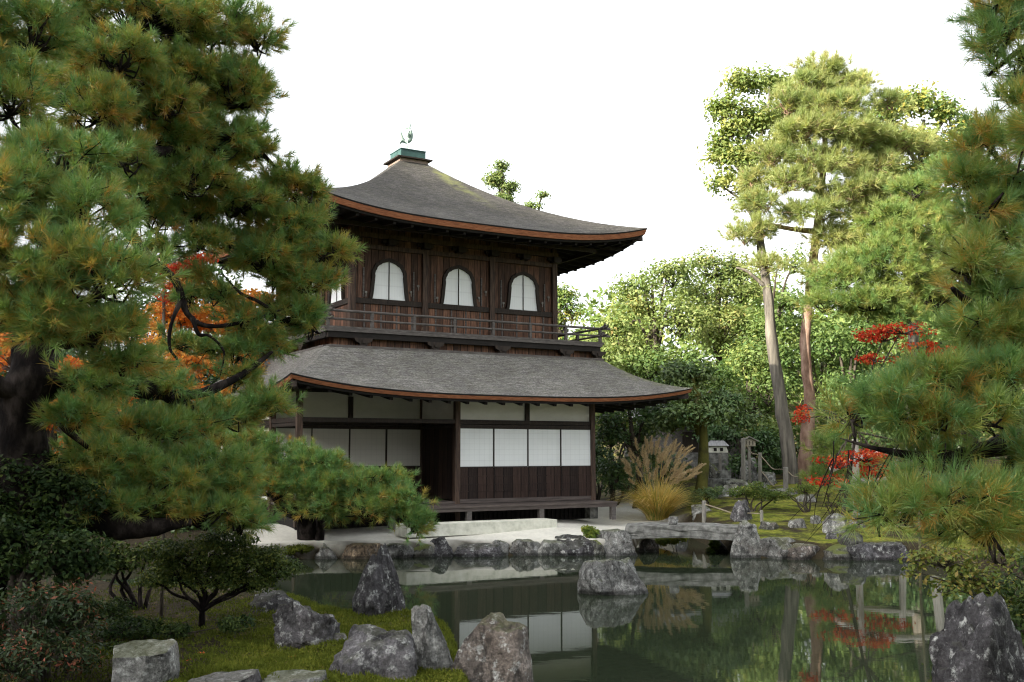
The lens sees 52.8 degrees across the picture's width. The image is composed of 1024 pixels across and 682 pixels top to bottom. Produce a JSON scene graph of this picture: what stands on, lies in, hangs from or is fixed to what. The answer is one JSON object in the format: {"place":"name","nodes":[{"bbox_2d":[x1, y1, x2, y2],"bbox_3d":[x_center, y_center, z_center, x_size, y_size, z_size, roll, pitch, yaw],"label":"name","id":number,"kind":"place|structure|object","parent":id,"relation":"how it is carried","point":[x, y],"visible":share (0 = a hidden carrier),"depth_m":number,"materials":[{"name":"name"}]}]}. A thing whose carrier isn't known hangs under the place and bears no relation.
{"place":"outdoors","nodes":[
{"label":"outdoors","id":0,"kind":"place"},
{"bbox_2d":[0,363,1023,681],"bbox_3d":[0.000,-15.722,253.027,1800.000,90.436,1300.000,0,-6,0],"label":"ground","id":1,"kind":"structure","parent":0,"point":[780,513],"depth_m":22.53,"materials":[{"name":"plant"}]},
{"bbox_2d":[0,577,116,681],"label":"shrub","id":2,"kind":"object","parent":1,"relation":"on","point":[12,660],"visible":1,"depth_m":8.36,"materials":[{"name":"green plant"}]},
{"bbox_2d":[0,448,117,669],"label":"shrub","id":3,"kind":"object","parent":1,"relation":"on","point":[24,560],"visible":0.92,"depth_m":9.43,"materials":[{"name":"green plant"}]},
{"bbox_2d":[0,326,128,458],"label":"broadleaf tree","id":4,"kind":"object","parent":1,"relation":"on","point":[53,435],"depth_m":35.63,"materials":[{"name":"green plant"}]},
{"bbox_2d":[0,332,138,454],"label":"maple tree","id":5,"kind":"object","parent":1,"relation":"on","point":[5,364],"visible":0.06,"depth_m":23.85,"materials":[{"name":"orange plant"}]},
{"bbox_2d":[93,536,170,610],"bbox_3d":[-4.513,2.818,12.329,1.039,0.965,0.600,0,-6,0],"label":"shrub","id":6,"kind":"object","parent":1,"relation":"on","point":[128,552],"visible":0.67,"depth_m":12.27,"materials":[{"name":"green plant"}]},
{"bbox_2d":[111,639,179,681],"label":"rock","id":7,"kind":"object","parent":1,"relation":"on","point":[151,660],"visible":1,"depth_m":8.22,"materials":[{"name":"stone"}]},
{"bbox_2d":[75,596,256,654],"bbox_3d":[-3.648,2.851,10.174,2.067,0.504,1.157,-2,-6,19],"label":"shrub","id":8,"kind":"object","parent":1,"relation":"on","point":[127,626],"visible":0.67,"depth_m":10.21,"materials":[{"name":"green plant"}]},
{"bbox_2d":[125,250,218,442],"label":"maple tree","id":9,"kind":"object","parent":1,"relation":"on","point":[174,268],"visible":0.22,"depth_m":26.60,"materials":[{"name":"red plant"}]},
{"bbox_2d":[0,0,365,621],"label":"pine tree","id":10,"kind":"object","parent":1,"relation":"on","point":[180,97],"visible":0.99,"depth_m":10.90,"materials":[{"name":"green plant"}]},
{"bbox_2d":[99,250,271,447],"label":"broadleaf tree","id":11,"kind":"object","parent":1,"relation":"on","point":[212,379],"visible":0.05,"depth_m":40.17,"materials":[{"name":"green plant"}]},
{"bbox_2d":[120,278,277,445],"bbox_3d":[-8.320,1.409,27.003,4.561,6.622,2.532,0,-6,0],"label":"maple tree","id":12,"kind":"object","parent":1,"relation":"on","point":[182,319],"visible":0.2,"depth_m":26.95,"materials":[{"name":"orange plant"}]},
{"bbox_2d":[188,669,262,681],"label":"rock","id":13,"kind":"object","parent":1,"relation":"on","point":[251,675],"visible":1,"depth_m":8.13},
{"bbox_2d":[0,581,470,681],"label":"moss","id":14,"kind":"object","parent":1,"relation":"on","point":[294,658],"visible":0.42,"depth_m":9.74,"materials":[{"name":"green plant"}]},
{"bbox_2d":[133,526,306,629],"bbox_3d":[-3.158,2.601,11.152,1.849,1.222,0.934,0,-6,0],"label":"shrub","id":15,"kind":"object","parent":14,"relation":"on","point":[173,558],"visible":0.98,"depth_m":11.05,"materials":[{"name":"green plant"}]},
{"bbox_2d":[272,600,339,650],"bbox_3d":[-2.001,2.835,10.157,0.649,0.579,0.551,3,-7,-28],"label":"rock","id":16,"kind":"object","parent":14,"relation":"on","point":[298,624],"visible":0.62,"depth_m":10.00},
{"bbox_2d":[352,543,405,616],"bbox_3d":[-1.565,2.825,12.034,0.494,0.944,0.618,-5,-8,38],"label":"rock","id":17,"kind":"object","parent":14,"relation":"on","point":[378,591],"visible":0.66,"depth_m":11.89,"materials":[{"name":"stone"}]},
{"bbox_2d":[250,590,294,612],"bbox_3d":[-2.746,3.154,12.284,0.688,0.350,0.585,0,-6,0],"label":"rock","id":18,"kind":"object","parent":1,"relation":"on","point":[272,599],"visible":0.32,"depth_m":12.16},
{"bbox_2d":[262,669,328,681],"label":"rock","id":19,"kind":"object","parent":1,"relation":"on","point":[295,675],"visible":0.98,"depth_m":8.24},
{"bbox_2d":[284,544,314,554],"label":"shrub","id":20,"kind":"object","parent":1,"relation":"on","point":[293,549],"visible":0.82,"depth_m":21.18,"materials":[{"name":"green plant"}]},
{"bbox_2d":[199,425,441,545],"bbox_3d":[-3.975,2.925,21.089,5.226,2.721,2.206,-2,-6,21],"label":"pine tree","id":21,"kind":"object","parent":1,"relation":"on","point":[328,484],"visible":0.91,"depth_m":20.70,"materials":[{"name":"green plant"}]},
{"bbox_2d":[315,543,336,558],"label":"rock","id":22,"kind":"object","parent":1,"relation":"on","point":[325,552],"visible":0.34,"depth_m":21.29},
{"bbox_2d":[341,543,382,558],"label":"rock","id":23,"kind":"object","parent":1,"relation":"on","point":[359,550],"visible":0.3,"depth_m":21.36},
{"bbox_2d":[328,624,417,681],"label":"rock","id":24,"kind":"object","parent":1,"relation":"on","point":[374,649],"visible":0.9,"depth_m":8.45,"materials":[{"name":"stone"}]},
{"bbox_2d":[386,543,413,557],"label":"rock","id":25,"kind":"object","parent":1,"relation":"on","point":[398,550],"visible":0.23,"depth_m":21.63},
{"bbox_2d":[413,544,434,556],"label":"rock","id":26,"kind":"object","parent":1,"relation":"on","point":[426,550],"visible":0.29,"depth_m":21.70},
{"bbox_2d":[411,604,452,671],"bbox_3d":[-0.678,2.627,8.929,0.350,0.694,0.298,4,-7,-34],"label":"rock","id":27,"kind":"object","parent":1,"relation":"on","point":[431,647],"visible":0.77,"depth_m":8.85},
{"bbox_2d":[430,536,453,556],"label":"rock","id":28,"kind":"object","parent":1,"relation":"on","point":[442,548],"visible":0.45,"depth_m":21.85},
{"bbox_2d":[192,148,692,529],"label":"wooden pavilion","id":29,"kind":"structure","parent":1,"relation":"on","point":[453,370],"depth_m":25.99,"materials":[{"name":"brown wood"}]},
{"bbox_2d":[328,261,344,303],"bbox_3d":[-4.476,-1.522,26.324,0.070,1.054,1.080,3,-7,-30],"label":"bell window","id":30,"kind":"structure","parent":29,"relation":"in","point":[334,296],"depth_m":26.28,"materials":[{"name":"paper"}]},
{"bbox_2d":[369,258,408,300],"bbox_3d":[-3.087,-1.561,25.954,1.080,1.054,0.070,3,-7,-30],"label":"bell window","id":31,"kind":"structure","parent":29,"relation":"in","point":[388,276],"depth_m":25.97,"materials":[{"name":"paper"}]},
{"bbox_2d":[399,123,412,147],"bbox_3d":[-3.075,-5.888,30.010,0.393,0.890,0.336,1,-6,-8],"label":"phoenix statue","id":32,"kind":"object","parent":29,"relation":"on","point":[408,139],"visible":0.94,"depth_m":29.93,"materials":[{"name":"green metal"}]},
{"bbox_2d":[422,428,452,498],"bbox_3d":[-1.820,3.040,25.709,0.050,1.724,1.838,3,-7,-30],"label":"board door","id":33,"kind":"structure","parent":29,"relation":"in","point":[437,446],"depth_m":25.69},
{"bbox_2d":[439,265,476,305],"bbox_3d":[-1.389,-1.459,26.928,1.080,1.054,0.070,3,-7,-30],"label":"bell window","id":34,"kind":"structure","parent":29,"relation":"in","point":[458,283],"depth_m":26.94,"materials":[{"name":"paper"}]},
{"bbox_2d":[505,272,540,310],"bbox_3d":[0.308,-1.357,27.903,1.080,1.054,0.070,3,-7,-30],"label":"bell window","id":35,"kind":"structure","parent":29,"relation":"in","point":[523,288],"depth_m":27.92,"materials":[{"name":"paper"}]},
{"bbox_2d":[396,518,556,537],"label":"stone platform","id":36,"kind":"structure","parent":1,"relation":"on","point":[453,528],"depth_m":23.05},
{"bbox_2d":[452,543,502,556],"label":"rock","id":37,"kind":"object","parent":1,"relation":"on","point":[478,550],"visible":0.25,"depth_m":21.81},
{"bbox_2d":[492,540,509,555],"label":"rock","id":38,"kind":"object","parent":1,"relation":"on","point":[504,547],"visible":0.3,"depth_m":22.02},
{"bbox_2d":[481,159,522,203],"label":"conifer tree","id":39,"kind":"object","parent":1,"relation":"on","point":[498,181],"visible":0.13,"depth_m":53.03,"materials":[{"name":"green plant"}]},
{"bbox_2d":[0,270,1023,470],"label":"distant wood","id":40,"kind":"object","parent":1,"relation":"on","point":[597,316],"visible":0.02,"depth_m":69.12,"materials":[{"name":"green plant"}]},
{"bbox_2d":[509,539,540,555],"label":"rock","id":41,"kind":"object","parent":1,"relation":"on","point":[524,547],"visible":0.41,"depth_m":21.96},
{"bbox_2d":[523,188,557,280],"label":"broadleaf tree","id":42,"kind":"object","parent":1,"relation":"on","point":[543,195],"visible":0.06,"depth_m":50.91,"materials":[{"name":"green plant"}]},
{"bbox_2d":[538,539,564,555],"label":"rock","id":43,"kind":"object","parent":1,"relation":"on","point":[551,547],"visible":0.4,"depth_m":21.97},
{"bbox_2d":[557,279,589,339],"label":"broadleaf tree","id":44,"kind":"object","parent":1,"relation":"on","point":[563,302],"visible":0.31,"depth_m":42.17,"materials":[{"name":"green plant"}]},
{"bbox_2d":[555,534,593,555],"bbox_3d":[1.333,4.524,22.260,1.054,0.688,0.843,0,-6,0],"label":"rock","id":45,"kind":"object","parent":1,"relation":"on","point":[579,545],"visible":0.42,"depth_m":22.05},
{"bbox_2d":[581,524,600,537],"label":"shrub","id":46,"kind":"object","parent":1,"relation":"on","point":[587,531],"visible":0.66,"depth_m":22.46,"materials":[{"name":"green plant"}]},
{"bbox_2d":[590,540,604,555],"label":"rock","id":47,"kind":"object","parent":1,"relation":"on","point":[599,549],"visible":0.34,"depth_m":22.00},
{"bbox_2d":[568,331,631,413],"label":"broadleaf tree","id":48,"kind":"object","parent":1,"relation":"on","point":[604,356],"visible":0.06,"depth_m":45.75,"materials":[{"name":"green plant"}]},
{"bbox_2d":[595,434,616,499],"bbox_3d":[2.675,4.223,33.719,1.956,2.354,1.301,4,-7,-32],"label":"shrub","id":49,"kind":"object","parent":1,"relation":"on","point":[600,453],"visible":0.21,"depth_m":33.56,"materials":[{"name":"green plant"}]},
{"bbox_2d":[595,410,636,498],"bbox_3d":[3.520,3.857,35.728,2.244,3.465,1.620,0,-6,0],"label":"shrub","id":50,"kind":"object","parent":1,"relation":"on","point":[618,413],"visible":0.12,"depth_m":35.65,"materials":[{"name":"green plant"}]},
{"bbox_2d":[596,529,637,555],"bbox_3d":[2.243,4.482,22.314,1.098,0.825,0.878,0,-6,0],"label":"rock","id":51,"kind":"object","parent":1,"relation":"on","point":[618,542],"visible":0.48,"depth_m":22.04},
{"bbox_2d":[596,457,644,504],"bbox_3d":[3.364,4.432,32.330,1.590,1.612,0.825,0,-6,0],"label":"shrub","id":52,"kind":"object","parent":1,"relation":"on","point":[623,488],"visible":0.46,"depth_m":32.26,"materials":[{"name":"green plant"}]},
{"bbox_2d":[595,401,672,507],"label":"broadleaf tree","id":53,"kind":"object","parent":1,"relation":"on","point":[611,433],"visible":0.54,"depth_m":30.71,"materials":[{"name":"green plant"}]},
{"bbox_2d":[583,255,726,382],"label":"broadleaf tree","id":54,"kind":"object","parent":1,"relation":"on","point":[677,317],"visible":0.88,"depth_m":39.85,"materials":[{"name":"green plant"}]},
{"bbox_2d":[625,522,737,539],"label":"stone bridge","id":55,"kind":"structure","parent":1,"relation":"on","point":[707,531],"depth_m":22.03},
{"bbox_2d":[616,336,752,440],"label":"broadleaf tree","id":56,"kind":"object","parent":1,"relation":"on","point":[690,356],"visible":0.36,"depth_m":38.22,"materials":[{"name":"green plant"}]},
{"bbox_2d":[617,383,758,482],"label":"tiled house","id":57,"kind":"structure","parent":1,"relation":"on","point":[685,441],"depth_m":37.47,"materials":[{"name":"grey wood"}]},
{"bbox_2d":[682,432,697,452],"bbox_3d":[6.467,3.701,37.420,0.700,0.800,0.028,3,-7,-28],"label":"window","id":58,"kind":"structure","parent":57,"relation":"in","point":[686,441],"depth_m":37.40,"materials":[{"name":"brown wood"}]},
{"bbox_2d":[691,504,711,520],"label":"rock","id":59,"kind":"object","parent":1,"relation":"on","point":[696,508],"visible":0.48,"depth_m":26.93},
{"bbox_2d":[671,453,740,476],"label":"retaining wall","id":60,"kind":"structure","parent":1,"relation":"on","point":[693,457],"depth_m":34.90,"materials":[{"name":"stone"}]},
{"bbox_2d":[687,484,726,504],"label":"shrub","id":61,"kind":"object","parent":1,"relation":"on","point":[714,493],"visible":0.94,"depth_m":27.89,"materials":[{"name":"green plant"}]},
{"bbox_2d":[644,358,771,498],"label":"broadleaf tree","id":62,"kind":"object","parent":1,"relation":"on","point":[699,414],"visible":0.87,"depth_m":29.66,"materials":[{"name":"green plant"}]},
{"bbox_2d":[709,461,720,478],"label":"rock","id":63,"kind":"object","parent":1,"relation":"on","point":[713,472],"visible":0.27,"depth_m":32.35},
{"bbox_2d":[708,441,728,470],"bbox_3d":[6.814,4.065,34.243,0.690,1.520,0.600,0,-6,0],"label":"stone shrine","id":64,"kind":"object","parent":1,"relation":"on","point":[716,448],"visible":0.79,"depth_m":34.03,"materials":[{"name":"grey stone"}]},
{"bbox_2d":[659,244,778,388],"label":"broadleaf tree","id":65,"kind":"object","parent":1,"relation":"on","point":[732,316],"visible":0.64,"depth_m":42.89,"materials":[{"name":"green plant"}]},
{"bbox_2d":[708,463,731,487],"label":"stone steps","id":66,"kind":"structure","parent":1,"relation":"on","point":[725,475],"depth_m":32.39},
{"bbox_2d":[730,500,752,521],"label":"rock","id":67,"kind":"object","parent":1,"relation":"on","point":[740,510],"visible":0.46,"depth_m":24.72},
{"bbox_2d":[741,438,745,479],"bbox_3d":[7.290,3.870,32.534,0.174,1.605,0.140,0,-6,0],"label":"fence post","id":68,"kind":"object","parent":1,"relation":"on","point":[743,474],"visible":0.79,"depth_m":32.50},
{"bbox_2d":[684,337,803,457],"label":"broadleaf tree","id":69,"kind":"object","parent":1,"relation":"on","point":[747,360],"visible":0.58,"depth_m":36.47,"materials":[{"name":"green plant"}]},
{"bbox_2d":[692,417,798,478],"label":"broadleaf tree","id":70,"kind":"object","parent":1,"relation":"on","point":[766,448],"visible":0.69,"depth_m":34.60,"materials":[{"name":"green plant"}]},
{"bbox_2d":[730,520,761,557],"bbox_3d":[4.928,4.296,21.809,0.746,1.013,0.634,0,-6,0],"label":"rock","id":71,"kind":"object","parent":1,"relation":"on","point":[745,543],"visible":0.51,"depth_m":21.57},
{"bbox_2d":[739,457,757,481],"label":"rock","id":72,"kind":"object","parent":1,"relation":"on","point":[754,472],"visible":0.32,"depth_m":33.42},
{"bbox_2d":[740,436,758,482],"bbox_3d":[7.602,3.891,32.979,0.571,1.681,0.170,0,-6,0],"label":"notice board","id":73,"kind":"object","parent":1,"relation":"on","point":[750,442],"visible":0.87,"depth_m":33.02,"materials":[{"name":"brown wood"}]},
{"bbox_2d":[696,61,806,483],"bbox_3d":[8.590,-2.413,34.619,4.411,14.594,2.908,3,-7,-23],"label":"broadleaf tree","id":74,"kind":"object","parent":1,"relation":"on","point":[737,124],"visible":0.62,"depth_m":34.72,"materials":[{"name":"green plant"}]},
{"bbox_2d":[725,480,783,511],"bbox_3d":[6.255,4.013,26.498,1.515,0.934,0.768,-1,-6,9],"label":"shrub","id":75,"kind":"object","parent":1,"relation":"on","point":[753,491],"visible":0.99,"depth_m":26.42,"materials":[{"name":"green plant"}]},
{"bbox_2d":[751,471,776,484],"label":"rock","id":76,"kind":"object","parent":1,"relation":"on","point":[770,476],"visible":0.36,"depth_m":32.43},
{"bbox_2d":[758,520,778,529],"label":"rock","id":77,"kind":"object","parent":1,"relation":"on","point":[768,525],"visible":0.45,"depth_m":23.32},
{"bbox_2d":[726,241,822,465],"bbox_3d":[10.274,0.521,39.896,4.170,9.306,3.962,0,-6,0],"label":"broadleaf tree","id":78,"kind":"object","parent":1,"relation":"on","point":[784,351],"visible":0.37,"depth_m":39.80,"materials":[{"name":"green plant"}]},
{"bbox_2d":[758,537,794,558],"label":"rock","id":79,"kind":"object","parent":1,"relation":"on","point":[774,547],"visible":0.45,"depth_m":21.41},
{"bbox_2d":[777,482,817,512],"bbox_3d":[7.339,4.034,26.444,1.168,0.870,0.625,2,-6,-14],"label":"shrub","id":80,"kind":"object","parent":1,"relation":"on","point":[804,488],"visible":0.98,"depth_m":26.38,"materials":[{"name":"green plant"}]},
{"bbox_2d":[788,518,806,528],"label":"rock","id":81,"kind":"object","parent":1,"relation":"on","point":[799,523],"visible":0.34,"depth_m":23.37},
{"bbox_2d":[787,543,819,559],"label":"rock","id":82,"kind":"object","parent":1,"relation":"on","point":[797,551],"visible":0.39,"depth_m":21.17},
{"bbox_2d":[755,309,867,460],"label":"broadleaf tree","id":83,"kind":"object","parent":1,"relation":"on","point":[829,361],"visible":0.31,"depth_m":40.66,"materials":[{"name":"green plant"}]},
{"bbox_2d":[714,46,942,481],"bbox_3d":[10.579,-2.700,33.839,8.226,15.087,3.502,1,-6,-8],"label":"pine tree","id":84,"kind":"object","parent":1,"relation":"on","point":[830,96],"visible":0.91,"depth_m":33.72,"materials":[{"name":"green plant"}]},
{"bbox_2d":[822,513,848,533],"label":"rock","id":85,"kind":"object","parent":1,"relation":"on","point":[829,524],"visible":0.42,"depth_m":22.77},
{"bbox_2d":[817,482,853,514],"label":"shrub","id":86,"kind":"object","parent":1,"relation":"on","point":[833,504],"visible":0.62,"depth_m":24.53,"materials":[{"name":"green plant"}]},
{"bbox_2d":[823,544,852,559],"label":"rock","id":87,"kind":"object","parent":1,"relation":"on","point":[836,552],"visible":0.28,"depth_m":21.15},
{"bbox_2d":[837,532,862,545],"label":"rock","id":88,"kind":"object","parent":1,"relation":"on","point":[851,538],"visible":0.4,"depth_m":21.37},
{"bbox_2d":[810,318,899,453],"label":"broadleaf tree","id":89,"kind":"object","parent":1,"relation":"on","point":[835,346],"visible":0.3,"depth_m":38.88,"materials":[{"name":"green plant"}]},
{"bbox_2d":[846,542,877,560],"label":"rock","id":90,"kind":"object","parent":1,"relation":"on","point":[862,551],"visible":0.46,"depth_m":21.05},
{"bbox_2d":[820,282,941,451],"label":"broadleaf tree","id":91,"kind":"object","parent":1,"relation":"on","point":[864,365],"visible":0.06,"depth_m":42.26,"materials":[{"name":"green plant"}]},
{"bbox_2d":[791,321,971,514],"bbox_3d":[9.024,1.982,24.265,4.827,4.874,1.363,0,-6,0],"label":"maple tree","id":92,"kind":"object","parent":1,"relation":"on","point":[841,461],"visible":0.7,"depth_m":24.32,"materials":[{"name":"red plant"}]},
{"bbox_2d":[829,438,937,519],"bbox_3d":[9.051,3.381,24.919,2.866,2.234,0.367,1,-6,-10],"label":"wooden trestle","id":93,"kind":"object","parent":1,"relation":"on","point":[857,464],"visible":0.14,"depth_m":24.77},
{"bbox_2d":[871,542,910,560],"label":"rock","id":94,"kind":"object","parent":1,"relation":"on","point":[892,551],"visible":0.35,"depth_m":21.11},
{"bbox_2d":[783,148,1007,492],"bbox_3d":[11.443,-0.842,30.518,8.791,10.712,3.785,3,-7,-27],"label":"pine tree","id":95,"kind":"object","parent":1,"relation":"on","point":[849,268],"visible":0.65,"depth_m":30.32,"materials":[{"name":"green plant"}]},
{"bbox_2d":[822,78,982,462],"bbox_3d":[14.666,-2.084,37.742,6.564,15.035,3.277,0,-6,0],"label":"broadleaf tree","id":96,"kind":"object","parent":1,"relation":"on","point":[941,112],"visible":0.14,"depth_m":37.68,"materials":[{"name":"green plant"}]},
{"bbox_2d":[790,0,1023,563],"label":"pine tree","id":97,"kind":"object","parent":1,"relation":"on","point":[991,301],"visible":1,"depth_m":6.18,"materials":[{"name":"green plant"}]},
{"bbox_2d":[859,347,998,468],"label":"broadleaf tree","id":98,"kind":"object","parent":1,"relation":"on","point":[882,440],"visible":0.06,"depth_m":36.62,"materials":[{"name":"green plant"}]},
{"bbox_2d":[887,250,1023,442],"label":"broadleaf tree","id":99,"kind":"object","parent":1,"relation":"on","point":[938,340],"visible":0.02,"depth_m":41.09,"materials":[{"name":"green plant"}]},
{"bbox_2d":[897,541,1023,615],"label":"shrub","id":100,"kind":"object","parent":1,"relation":"on","point":[976,582],"visible":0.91,"depth_m":12.89,"materials":[{"name":"green plant"}]},
{"bbox_2d":[981,256,1023,472],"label":"broadleaf tree","id":101,"kind":"object","parent":1,"relation":"on","point":[1012,409],"visible":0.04,"depth_m":36.75,"materials":[{"name":"green plant"}]},
{"bbox_2d":[991,555,1023,648],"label":"shrub","id":102,"kind":"object","parent":1,"relation":"on","point":[1018,625],"visible":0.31,"depth_m":9.19,"materials":[{"name":"green plant"}]},
{"bbox_2d":[0,0,1023,402],"label":"sky","id":103,"kind":"structure","parent":0,"point":[596,105],"materials":[{"name":"white"}]},
{"bbox_2d":[42,538,1023,681],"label":"pond water","id":104,"kind":"structure","parent":0,"point":[697,613],"depth_m":14.49,"materials":[{"name":"green liquid"}]},
{"bbox_2d":[450,612,533,681],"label":"rock","id":105,"kind":"object","parent":104,"relation":"in","point":[494,647],"visible":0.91,"depth_m":8.78,"materials":[{"name":"stone"}]},
{"bbox_2d":[577,557,647,594],"bbox_3d":[1.609,3.850,16.483,1.199,0.786,1.019,0,-6,0],"label":"rock","id":106,"kind":"object","parent":104,"relation":"in","point":[610,576],"visible":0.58,"depth_m":16.15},
{"bbox_2d":[638,539,658,551],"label":"rock","id":107,"kind":"object","parent":104,"relation":"in","point":[648,545],"visible":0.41,"depth_m":22.77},
{"bbox_2d":[654,538,688,549],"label":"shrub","id":108,"kind":"object","parent":104,"relation":"in","point":[663,542],"visible":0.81,"depth_m":23.06,"materials":[{"name":"green plant"}]},
{"bbox_2d":[705,540,720,552],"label":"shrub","id":109,"kind":"object","parent":104,"relation":"in","point":[715,544],"visible":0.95,"depth_m":22.70,"materials":[{"name":"green plant"}]},
{"bbox_2d":[929,591,1023,681],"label":"rock","id":110,"kind":"object","parent":104,"relation":"in","point":[977,638],"visible":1,"depth_m":8.30,"materials":[{"name":"stone"}]},
{"bbox_2d":[608,434,712,520],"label":"pampas grass","id":111,"kind":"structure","parent":0,"point":[660,503],"depth_m":27.55,"materials":[{"name":"plant"}]},
{"bbox_2d":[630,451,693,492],"bbox_3d":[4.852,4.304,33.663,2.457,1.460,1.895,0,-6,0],"label":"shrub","id":112,"kind":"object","parent":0,"point":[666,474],"visible":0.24,"depth_m":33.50,"materials":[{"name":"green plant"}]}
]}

